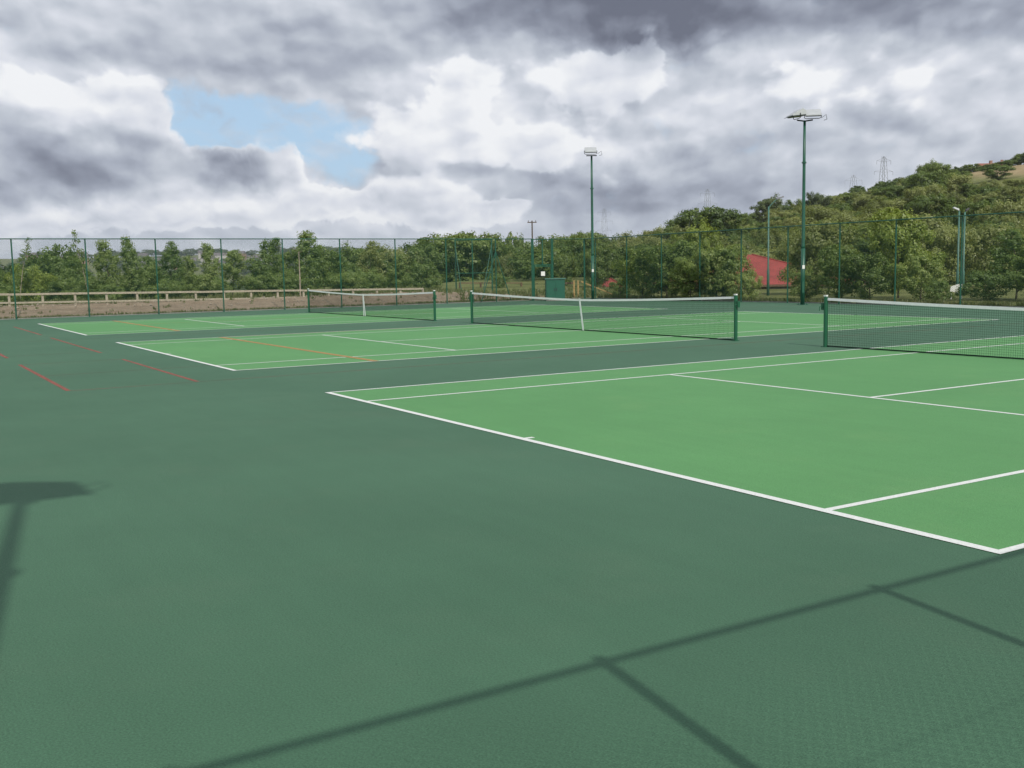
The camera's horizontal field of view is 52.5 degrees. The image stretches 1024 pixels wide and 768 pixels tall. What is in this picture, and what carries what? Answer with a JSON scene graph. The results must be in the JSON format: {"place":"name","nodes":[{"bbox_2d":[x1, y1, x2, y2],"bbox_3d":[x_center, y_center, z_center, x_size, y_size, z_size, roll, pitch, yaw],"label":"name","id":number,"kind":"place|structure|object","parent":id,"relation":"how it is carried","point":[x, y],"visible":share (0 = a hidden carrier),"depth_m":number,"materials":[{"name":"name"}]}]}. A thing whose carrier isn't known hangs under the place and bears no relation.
{"place":"outdoors","nodes":[
{"label":"outdoors","id":0,"kind":"place"},
{"bbox_2d":[0,165,1023,317],"bbox_3d":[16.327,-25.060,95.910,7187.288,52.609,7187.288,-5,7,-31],"label":"ground","id":1,"kind":"structure","parent":0,"point":[978,177],"depth_m":58.51,"materials":[{"name":"plant"}]},
{"bbox_2d":[14,237,31,297],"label":"sapling","id":2,"kind":"object","parent":1,"relation":"on","point":[20,260],"visible":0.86,"depth_m":55.40,"materials":[{"name":"green plant"}]},
{"bbox_2d":[1,261,58,301],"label":"bush","id":3,"kind":"object","parent":1,"relation":"on","point":[49,277],"visible":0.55,"depth_m":57.35,"materials":[{"name":"green plant"}]},
{"bbox_2d":[6,242,92,298],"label":"tree","id":4,"kind":"object","parent":1,"relation":"on","point":[64,257],"visible":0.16,"depth_m":98.54,"materials":[{"name":"green plant"}]},
{"bbox_2d":[43,255,74,297],"bbox_3d":[-26.355,-6.144,60.483,1.519,2.873,2.418,-2,6,-8],"label":"young tree","id":5,"kind":"object","parent":1,"relation":"on","point":[59,271],"visible":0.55,"depth_m":60.22,"materials":[{"name":"green plant"}]},
{"bbox_2d":[64,256,94,289],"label":"young tree","id":6,"kind":"object","parent":1,"relation":"on","point":[72,265],"visible":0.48,"depth_m":62.78,"materials":[{"name":"green plant"}]},
{"bbox_2d":[71,230,89,285],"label":"sapling","id":7,"kind":"object","parent":1,"relation":"on","point":[78,252],"visible":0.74,"depth_m":57.30,"materials":[{"name":"green plant"}]},
{"bbox_2d":[91,239,126,294],"bbox_3d":[-22.922,-6.428,59.002,1.660,3.631,1.858,3,8,35],"label":"young tree","id":8,"kind":"object","parent":1,"relation":"on","point":[103,259],"visible":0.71,"depth_m":58.72,"materials":[{"name":"green plant"}]},
{"bbox_2d":[119,236,148,296],"bbox_3d":[-21.784,-6.663,59.750,1.714,3.887,1.522,-3,6,-16],"label":"young tree","id":9,"kind":"object","parent":1,"relation":"on","point":[126,254],"visible":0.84,"depth_m":59.42,"materials":[{"name":"green plant"}]},
{"bbox_2d":[121,262,166,298],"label":"bush","id":10,"kind":"object","parent":1,"relation":"on","point":[149,272],"visible":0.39,"depth_m":61.07,"materials":[{"name":"green plant"}]},
{"bbox_2d":[157,241,184,296],"bbox_3d":[-19.912,-6.637,60.677,1.631,3.549,1.764,-7,8,-43],"label":"young tree","id":11,"kind":"object","parent":1,"relation":"on","point":[170,252],"visible":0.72,"depth_m":60.45,"materials":[{"name":"green plant"}]},
{"bbox_2d":[178,254,201,294],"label":"young tree","id":12,"kind":"object","parent":1,"relation":"on","point":[190,276],"visible":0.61,"depth_m":62.78,"materials":[{"name":"green plant"}]},
{"bbox_2d":[198,241,221,293],"bbox_3d":[-17.952,-6.772,61.766,1.318,3.490,2.097,-1,6,0],"label":"young tree","id":13,"kind":"object","parent":1,"relation":"on","point":[206,270],"visible":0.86,"depth_m":61.52,"materials":[{"name":"green plant"}]},
{"bbox_2d":[0,288,423,306],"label":"timber rail fence","id":14,"kind":"object","parent":1,"relation":"on","point":[137,293],"visible":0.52,"depth_m":56.05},
{"bbox_2d":[0,267,437,304],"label":"undergrowth","id":15,"kind":"object","parent":1,"relation":"on","point":[165,284],"visible":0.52,"depth_m":62.73,"materials":[{"name":"green plant"}]},
{"bbox_2d":[0,246,458,298],"bbox_3d":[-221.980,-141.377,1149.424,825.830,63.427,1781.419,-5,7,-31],"label":"distant wood","id":16,"kind":"object","parent":1,"relation":"on","point":[188,252],"visible":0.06,"depth_m":1630.48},
{"bbox_2d":[217,249,248,295],"bbox_3d":[-17.217,-6.784,63.798,2.112,3.004,2.221,1,7,22],"label":"young tree","id":17,"kind":"object","parent":1,"relation":"on","point":[230,271],"visible":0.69,"depth_m":63.50,"materials":[{"name":"green plant"}]},
{"bbox_2d":[246,239,282,292],"bbox_3d":[-15.138,-7.152,63.420,2.347,3.752,2.233,4,8,39],"label":"young tree","id":18,"kind":"object","parent":1,"relation":"on","point":[266,255],"visible":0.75,"depth_m":63.20,"materials":[{"name":"green plant"}]},
{"bbox_2d":[0,290,569,318],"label":"fence weeds","id":19,"kind":"object","parent":1,"relation":"on","point":[287,307],"visible":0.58,"depth_m":54.18,"materials":[{"name":"green plant"}]},
{"bbox_2d":[287,230,322,286],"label":"young tree","id":20,"kind":"object","parent":1,"relation":"on","point":[307,234],"visible":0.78,"depth_m":65.42,"materials":[{"name":"green plant"}]},
{"bbox_2d":[308,245,335,288],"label":"young tree","id":21,"kind":"object","parent":1,"relation":"on","point":[325,254],"visible":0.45,"depth_m":68.33,"materials":[{"name":"green plant"}]},
{"bbox_2d":[328,250,357,273],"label":"young tree","id":22,"kind":"object","parent":1,"relation":"on","point":[337,263],"visible":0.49,"depth_m":69.25,"materials":[{"name":"green plant"}]},
{"bbox_2d":[339,240,382,272],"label":"tree","id":23,"kind":"object","parent":1,"relation":"on","point":[351,253],"visible":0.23,"depth_m":112.94,"materials":[{"name":"green plant"}]},
{"bbox_2d":[355,241,387,283],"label":"young tree","id":24,"kind":"object","parent":1,"relation":"on","point":[379,259],"visible":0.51,"depth_m":70.48,"materials":[{"name":"green plant"}]},
{"bbox_2d":[386,253,411,287],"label":"young tree","id":25,"kind":"object","parent":1,"relation":"on","point":[399,267],"visible":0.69,"depth_m":72.54,"materials":[{"name":"green plant"}]},
{"bbox_2d":[375,244,422,287],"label":"willow tree","id":26,"kind":"object","parent":1,"relation":"on","point":[388,251],"visible":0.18,"depth_m":114.89,"materials":[{"name":"green plant"}]},
{"bbox_2d":[384,240,457,282],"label":"tree","id":27,"kind":"object","parent":1,"relation":"on","point":[434,251],"visible":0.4,"depth_m":118.07,"materials":[{"name":"green plant"}]},
{"bbox_2d":[401,258,445,287],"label":"bush","id":28,"kind":"object","parent":1,"relation":"on","point":[419,272],"visible":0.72,"depth_m":74.15,"materials":[{"name":"green plant"}]},
{"bbox_2d":[411,231,499,282],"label":"tree","id":29,"kind":"object","parent":1,"relation":"on","point":[450,237],"visible":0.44,"depth_m":122.26,"materials":[{"name":"green plant"}]},
{"bbox_2d":[433,230,506,280],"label":"tree","id":30,"kind":"object","parent":1,"relation":"on","point":[487,236],"visible":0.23,"depth_m":125.97,"materials":[{"name":"green plant"}]},
{"bbox_2d":[454,239,492,290],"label":"swing frame","id":31,"kind":"object","parent":1,"relation":"on","point":[491,272],"visible":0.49,"depth_m":71.35,"materials":[{"name":"green metal"}]},
{"bbox_2d":[492,252,514,276],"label":"willow tree","id":32,"kind":"object","parent":1,"relation":"on","point":[507,270],"visible":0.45,"depth_m":110.63,"materials":[{"name":"green plant"}]},
{"bbox_2d":[0,298,1023,767],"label":"court surround","id":33,"kind":"object","parent":1,"relation":"on","point":[214,566],"visible":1,"depth_m":5.77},
{"bbox_2d":[0,327,196,390],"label":"red lines","id":34,"kind":"object","parent":33,"relation":"on","point":[47,379],"visible":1,"depth_m":20.09,"materials":[{"name":"paint"}]},
{"bbox_2d":[0,238,532,318],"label":"chain link fence","id":35,"kind":"object","parent":33,"relation":"on","point":[222,270],"visible":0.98,"depth_m":52.23,"materials":[{"name":"green metal"}]},
{"bbox_2d":[116,312,425,360],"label":"orange lines","id":36,"kind":"object","parent":33,"relation":"on","point":[275,345],"visible":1,"depth_m":26.62,"materials":[{"name":"paint"}]},
{"bbox_2d":[43,305,655,334],"bbox_3d":[-6.188,-2.845,43.447,23.770,0.001,10.970,-5,7,-31],"label":"playing surface","id":37,"kind":"object","parent":33,"relation":"on","point":[106,327],"visible":1,"depth_m":41.55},
{"bbox_2d":[40,304,656,334],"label":"court lines","id":38,"kind":"object","parent":37,"relation":"on","point":[302,323],"visible":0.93,"depth_m":41.05,"materials":[{"name":"white paint"}]},
{"bbox_2d":[305,289,436,320],"bbox_3d":[-6.221,-3.398,43.373,0.183,1.122,13.018,-5,7,-31],"label":"tennis net","id":39,"kind":"object","parent":33,"relation":"on","point":[434,295],"visible":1,"depth_m":42.55,"materials":[{"name":"black fabric"}]},
{"bbox_2d":[532,239,552,296],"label":"gate","id":40,"kind":"structure","parent":33,"relation":"on","point":[544,265],"depth_m":61.63,"materials":[{"name":"green metal"}]},
{"bbox_2d":[115,311,993,370],"bbox_3d":[1.994,-1.564,30.286,23.770,0.001,10.970,-5,7,-31],"label":"playing surface","id":41,"kind":"object","parent":33,"relation":"on","point":[224,352],"visible":0.8,"depth_m":27.71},
{"bbox_2d":[116,311,998,370],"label":"court lines","id":42,"kind":"object","parent":41,"relation":"on","point":[471,336],"visible":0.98,"depth_m":26.53,"materials":[{"name":"white paint"}]},
{"bbox_2d":[545,278,565,300],"bbox_3d":[2.495,-5.490,60.208,1.200,1.310,0.660,-1,6,-4],"label":"electrical cabinet","id":43,"kind":"object","parent":33,"relation":"on","point":[554,287],"visible":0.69,"depth_m":59.91,"materials":[{"name":"metal"}]},
{"bbox_2d":[553,239,584,298],"bbox_3d":[3.433,-6.953,62.704,2.366,3.644,0.097,-5,7,-31],"label":"chain link fence","id":44,"kind":"object","parent":33,"relation":"on","point":[572,266],"visible":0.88,"depth_m":62.89,"materials":[{"name":"green metal"}]},
{"bbox_2d":[584,147,601,298],"bbox_3d":[4.763,-9.307,60.300,1.048,8.794,0.864,-1,6,0],"label":"floodlight mast","id":45,"kind":"object","parent":33,"relation":"on","point":[590,149],"visible":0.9,"depth_m":60.27,"materials":[{"name":"green metal"}]},
{"bbox_2d":[467,291,739,340],"bbox_3d":[1.961,-2.117,30.212,0.183,1.122,13.018,-5,7,-31],"label":"tennis net","id":46,"kind":"object","parent":33,"relation":"on","point":[735,314],"visible":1,"depth_m":28.94,"materials":[{"name":"black fabric"}]},
{"bbox_2d":[328,336,1023,553],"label":"playing surface","id":47,"kind":"object","parent":33,"relation":"on","point":[822,449],"visible":1,"depth_m":11.82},
{"bbox_2d":[325,335,1023,553],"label":"court lines","id":48,"kind":"object","parent":47,"relation":"on","point":[968,544],"visible":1,"depth_m":8.85,"materials":[{"name":"white paint"}]},
{"bbox_2d":[584,211,1023,306],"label":"chain link fence","id":49,"kind":"object","parent":33,"relation":"on","point":[839,243],"visible":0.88,"depth_m":47.77,"materials":[{"name":"green metal"}]},
{"bbox_2d":[784,108,826,304],"bbox_3d":[13.126,-7.865,46.328,1.880,8.644,0.924,-1,6,0],"label":"floodlight mast","id":50,"kind":"object","parent":33,"relation":"on","point":[800,113],"visible":1,"depth_m":46.20,"materials":[{"name":"green metal"}]},
{"bbox_2d":[819,295,1023,359],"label":"tennis net","id":51,"kind":"object","parent":33,"relation":"on","point":[824,306],"visible":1,"depth_m":20.57,"materials":[{"name":"black fabric"}]},
{"bbox_2d":[0,286,1023,306],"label":"long grass","id":52,"kind":"structure","parent":1,"relation":"on","point":[569,293],"depth_m":60.79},
{"bbox_2d":[0,298,1023,319],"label":"court kerb","id":53,"kind":"structure","parent":1,"relation":"on","point":[442,303],"depth_m":51.60,"materials":[{"name":"concrete"}]},
{"bbox_2d":[505,231,526,248],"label":"tree","id":54,"kind":"object","parent":1,"relation":"on","point":[509,239],"visible":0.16,"depth_m":148.25,"materials":[{"name":"green plant"}]},
{"bbox_2d":[554,252,579,285],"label":"willow tree","id":55,"kind":"object","parent":1,"relation":"on","point":[564,266],"visible":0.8,"depth_m":86.91,"materials":[{"name":"green plant"}]},
{"bbox_2d":[559,234,606,277],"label":"tree","id":56,"kind":"object","parent":1,"relation":"on","point":[576,239],"visible":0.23,"depth_m":122.73,"materials":[{"name":"green plant"}]},
{"bbox_2d":[579,244,620,287],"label":"willow tree","id":57,"kind":"object","parent":1,"relation":"on","point":[598,264],"visible":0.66,"depth_m":82.58,"materials":[{"name":"green plant"}]},
{"bbox_2d":[608,277,631,295],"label":"bush","id":58,"kind":"object","parent":1,"relation":"on","point":[615,287],"visible":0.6,"depth_m":65.18,"materials":[{"name":"green plant"}]},
{"bbox_2d":[611,243,668,295],"bbox_3d":[7.740,-6.604,61.163,3.973,3.312,2.944,-2,6,-12],"label":"shrub","id":59,"kind":"object","parent":1,"relation":"on","point":[633,275],"visible":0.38,"depth_m":60.82,"materials":[{"name":"green plant"}]},
{"bbox_2d":[625,240,698,296],"bbox_3d":[8.941,-6.476,59.109,3.460,3.476,4.259,-6,8,-38],"label":"shrub","id":60,"kind":"object","parent":1,"relation":"on","point":[655,250],"visible":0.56,"depth_m":58.62,"materials":[{"name":"green plant"}]},
{"bbox_2d":[666,256,712,300],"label":"shrub","id":61,"kind":"object","parent":1,"relation":"on","point":[681,277],"visible":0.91,"depth_m":55.12,"materials":[{"name":"green plant"}]},
{"bbox_2d":[671,215,722,281],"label":"tree","id":62,"kind":"object","parent":1,"relation":"on","point":[701,228],"visible":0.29,"depth_m":69.83,"materials":[{"name":"green plant"}]},
{"bbox_2d":[672,205,744,236],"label":"tree","id":63,"kind":"object","parent":1,"relation":"on","point":[717,217],"visible":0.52,"depth_m":158.30,"materials":[{"name":"green plant"}]},
{"bbox_2d":[686,243,750,296],"bbox_3d":[11.005,-5.972,55.764,3.505,3.147,2.847,0,6,10],"label":"shrub","id":64,"kind":"object","parent":1,"relation":"on","point":[717,265],"visible":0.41,"depth_m":55.04,"materials":[{"name":"green plant"}]},
{"bbox_2d":[700,245,753,296],"bbox_3d":[11.318,-5.878,55.410,3.293,3.032,2.859,0,6,5],"label":"shrub","id":65,"kind":"object","parent":1,"relation":"on","point":[729,261],"visible":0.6,"depth_m":54.79,"materials":[{"name":"green plant"}]},
{"bbox_2d":[723,236,766,251],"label":"hillside tree","id":66,"kind":"object","parent":1,"relation":"on","point":[748,245],"visible":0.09,"depth_m":118.11,"materials":[{"name":"green plant"}]},
{"bbox_2d":[729,268,763,300],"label":"bush","id":67,"kind":"object","parent":1,"relation":"on","point":[747,283],"visible":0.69,"depth_m":53.18,"materials":[{"name":"green plant"}]},
{"bbox_2d":[664,254,855,289],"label":"red roofed pavilion","id":68,"kind":"structure","parent":1,"relation":"on","point":[763,266],"depth_m":79.29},
{"bbox_2d":[506,169,1023,280],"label":"woodland undergrowth","id":69,"kind":"object","parent":1,"relation":"on","point":[982,191],"visible":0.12,"depth_m":142.79,"materials":[{"name":"green plant"}]},
{"bbox_2d":[749,194,787,225],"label":"tree","id":70,"kind":"object","parent":1,"relation":"on","point":[764,204],"visible":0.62,"depth_m":229.24,"materials":[{"name":"green plant"}]},
{"bbox_2d":[764,208,798,222],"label":"hillside tree","id":71,"kind":"object","parent":1,"relation":"on","point":[775,213],"visible":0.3,"depth_m":212.39,"materials":[{"name":"green plant"}]},
{"bbox_2d":[764,225,801,260],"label":"willow tree","id":72,"kind":"object","parent":1,"relation":"on","point":[775,231],"visible":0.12,"depth_m":100.00,"materials":[{"name":"green plant"}]},
{"bbox_2d":[765,215,801,227],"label":"hillside tree","id":73,"kind":"object","parent":1,"relation":"on","point":[787,221],"visible":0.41,"depth_m":181.02,"materials":[{"name":"green plant"}]},
{"bbox_2d":[781,265,827,298],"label":"bush","id":74,"kind":"object","parent":1,"relation":"on","point":[810,292],"visible":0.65,"depth_m":55.18,"materials":[{"name":"green plant"}]},
{"bbox_2d":[772,214,860,291],"bbox_3d":[18.345,-7.717,62.531,5.123,4.905,4.816,1,7,20],"label":"willow tree","id":75,"kind":"object","parent":1,"relation":"on","point":[819,237],"visible":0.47,"depth_m":62.04,"materials":[{"name":"green plant"}]},
{"bbox_2d":[805,191,832,206],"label":"tree","id":76,"kind":"object","parent":1,"relation":"on","point":[815,198],"visible":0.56,"depth_m":226.68,"materials":[{"name":"green plant"}]},
{"bbox_2d":[791,207,852,224],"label":"hillside tree","id":77,"kind":"object","parent":1,"relation":"on","point":[818,214],"visible":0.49,"depth_m":171.84,"materials":[{"name":"green plant"}]},
{"bbox_2d":[789,220,871,247],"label":"hillside tree","id":78,"kind":"object","parent":1,"relation":"on","point":[861,228],"visible":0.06,"depth_m":113.19,"materials":[{"name":"green plant"}]},
{"bbox_2d":[814,244,866,298],"bbox_3d":[16.949,-5.699,53.152,3.500,2.970,2.836,-6,8,-38],"label":"shrub","id":79,"kind":"object","parent":1,"relation":"on","point":[824,264],"visible":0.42,"depth_m":52.78,"materials":[{"name":"green plant"}]},
{"bbox_2d":[822,212,877,235],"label":"hillside tree","id":80,"kind":"object","parent":1,"relation":"on","point":[844,218],"visible":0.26,"depth_m":141.24,"materials":[{"name":"green plant"}]},
{"bbox_2d":[826,250,901,299],"bbox_3d":[17.512,-5.282,50.847,3.771,2.620,2.794,7,10,52],"label":"shrub","id":81,"kind":"object","parent":1,"relation":"on","point":[865,270],"visible":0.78,"depth_m":50.46,"materials":[{"name":"green plant"}]},
{"bbox_2d":[842,238,887,267],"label":"hillside tree","id":82,"kind":"object","parent":1,"relation":"on","point":[863,247],"visible":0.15,"depth_m":94.39,"materials":[{"name":"green plant"}]},
{"bbox_2d":[851,193,884,210],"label":"hillside tree","id":83,"kind":"object","parent":1,"relation":"on","point":[861,199],"visible":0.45,"depth_m":213.52,"materials":[{"name":"green plant"}]},
{"bbox_2d":[857,206,913,223],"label":"hillside tree","id":84,"kind":"object","parent":1,"relation":"on","point":[865,211],"visible":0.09,"depth_m":147.01,"materials":[{"name":"green plant"}]},
{"bbox_2d":[865,195,910,215],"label":"hillside tree","id":85,"kind":"object","parent":1,"relation":"on","point":[878,203],"visible":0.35,"depth_m":165.19,"materials":[{"name":"green plant"}]},
{"bbox_2d":[871,185,906,199],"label":"hillside tree","id":86,"kind":"object","parent":1,"relation":"on","point":[896,191],"visible":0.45,"depth_m":200.74,"materials":[{"name":"green plant"}]},
{"bbox_2d":[863,207,939,297],"bbox_3d":[20.236,-6.805,54.034,4.696,4.861,3.805,-4,7,-27],"label":"shrub","id":87,"kind":"object","parent":1,"relation":"on","point":[894,214],"visible":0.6,"depth_m":53.28,"materials":[{"name":"green plant"}]},
{"bbox_2d":[877,211,956,231],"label":"hillside tree","id":88,"kind":"object","parent":1,"relation":"on","point":[932,223],"visible":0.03,"depth_m":108.58,"materials":[{"name":"green plant"}]},
{"bbox_2d":[889,249,949,299],"bbox_3d":[19.755,-5.203,50.007,2.507,2.564,3.383,20,22,73],"label":"shrub","id":89,"kind":"object","parent":1,"relation":"on","point":[924,272],"visible":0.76,"depth_m":49.66,"materials":[{"name":"green plant"}]},
{"bbox_2d":[901,170,945,192],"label":"tree","id":90,"kind":"object","parent":1,"relation":"on","point":[921,179],"visible":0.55,"depth_m":186.75,"materials":[{"name":"green plant"}]},
{"bbox_2d":[903,181,948,216],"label":"hillside tree","id":91,"kind":"object","parent":1,"relation":"on","point":[917,191],"visible":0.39,"depth_m":161.96,"materials":[{"name":"green plant"}]},
{"bbox_2d":[903,192,956,224],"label":"hillside tree","id":92,"kind":"object","parent":1,"relation":"on","point":[923,202],"visible":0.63,"depth_m":141.41,"materials":[{"name":"green plant"}]},
{"bbox_2d":[920,159,951,192],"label":"tree","id":93,"kind":"object","parent":1,"relation":"on","point":[944,171],"visible":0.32,"depth_m":195.41,"materials":[{"name":"green plant"}]},
{"bbox_2d":[921,277,954,301],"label":"bush","id":94,"kind":"object","parent":1,"relation":"on","point":[945,287],"visible":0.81,"depth_m":47.82,"materials":[{"name":"green plant"}]},
{"bbox_2d":[907,222,973,287],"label":"willow tree","id":95,"kind":"object","parent":1,"relation":"on","point":[954,260],"visible":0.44,"depth_m":68.27,"materials":[{"name":"green plant"}]},
{"bbox_2d":[938,173,972,194],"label":"hillside tree","id":96,"kind":"object","parent":1,"relation":"on","point":[954,180],"visible":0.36,"depth_m":208.05,"materials":[{"name":"green plant"}]},
{"bbox_2d":[943,191,973,207],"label":"hillside tree","id":97,"kind":"object","parent":1,"relation":"on","point":[961,199],"visible":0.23,"depth_m":165.96,"materials":[{"name":"green plant"}]},
{"bbox_2d":[946,199,995,225],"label":"hillside tree","id":98,"kind":"object","parent":1,"relation":"on","point":[974,208],"visible":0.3,"depth_m":131.79,"materials":[{"name":"green plant"}]},
{"bbox_2d":[952,264,1015,300],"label":"bush","id":99,"kind":"object","parent":1,"relation":"on","point":[989,278],"visible":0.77,"depth_m":48.57,"materials":[{"name":"green plant"}]},
{"bbox_2d":[948,219,1023,277],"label":"willow tree","id":100,"kind":"object","parent":1,"relation":"on","point":[981,241],"visible":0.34,"depth_m":69.76,"materials":[{"name":"green plant"}]},
{"bbox_2d":[978,165,1015,179],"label":"tree","id":101,"kind":"object","parent":1,"relation":"on","point":[989,171],"visible":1,"depth_m":233.14,"materials":[{"name":"green plant"}]},
{"bbox_2d":[977,198,1023,227],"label":"hillside tree","id":102,"kind":"object","parent":1,"relation":"on","point":[1008,206],"visible":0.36,"depth_m":126.16,"materials":[{"name":"green plant"}]},
{"bbox_2d":[985,227,1023,298],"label":"young tree","id":103,"kind":"object","parent":1,"relation":"on","point":[1011,246],"visible":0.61,"depth_m":49.22,"materials":[{"name":"green plant"}]},
{"bbox_2d":[992,185,1023,203],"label":"hillside tree","id":104,"kind":"object","parent":1,"relation":"on","point":[1010,189],"visible":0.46,"depth_m":169.99,"materials":[{"name":"green plant"}]},
{"bbox_2d":[1008,256,1023,294],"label":"shrub","id":105,"kind":"object","parent":1,"relation":"on","point":[1017,268],"visible":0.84,"depth_m":46.09,"materials":[{"name":"green plant"}]},
{"bbox_2d":[0,0,1023,258],"label":"sky","id":106,"kind":"structure","parent":0,"point":[410,120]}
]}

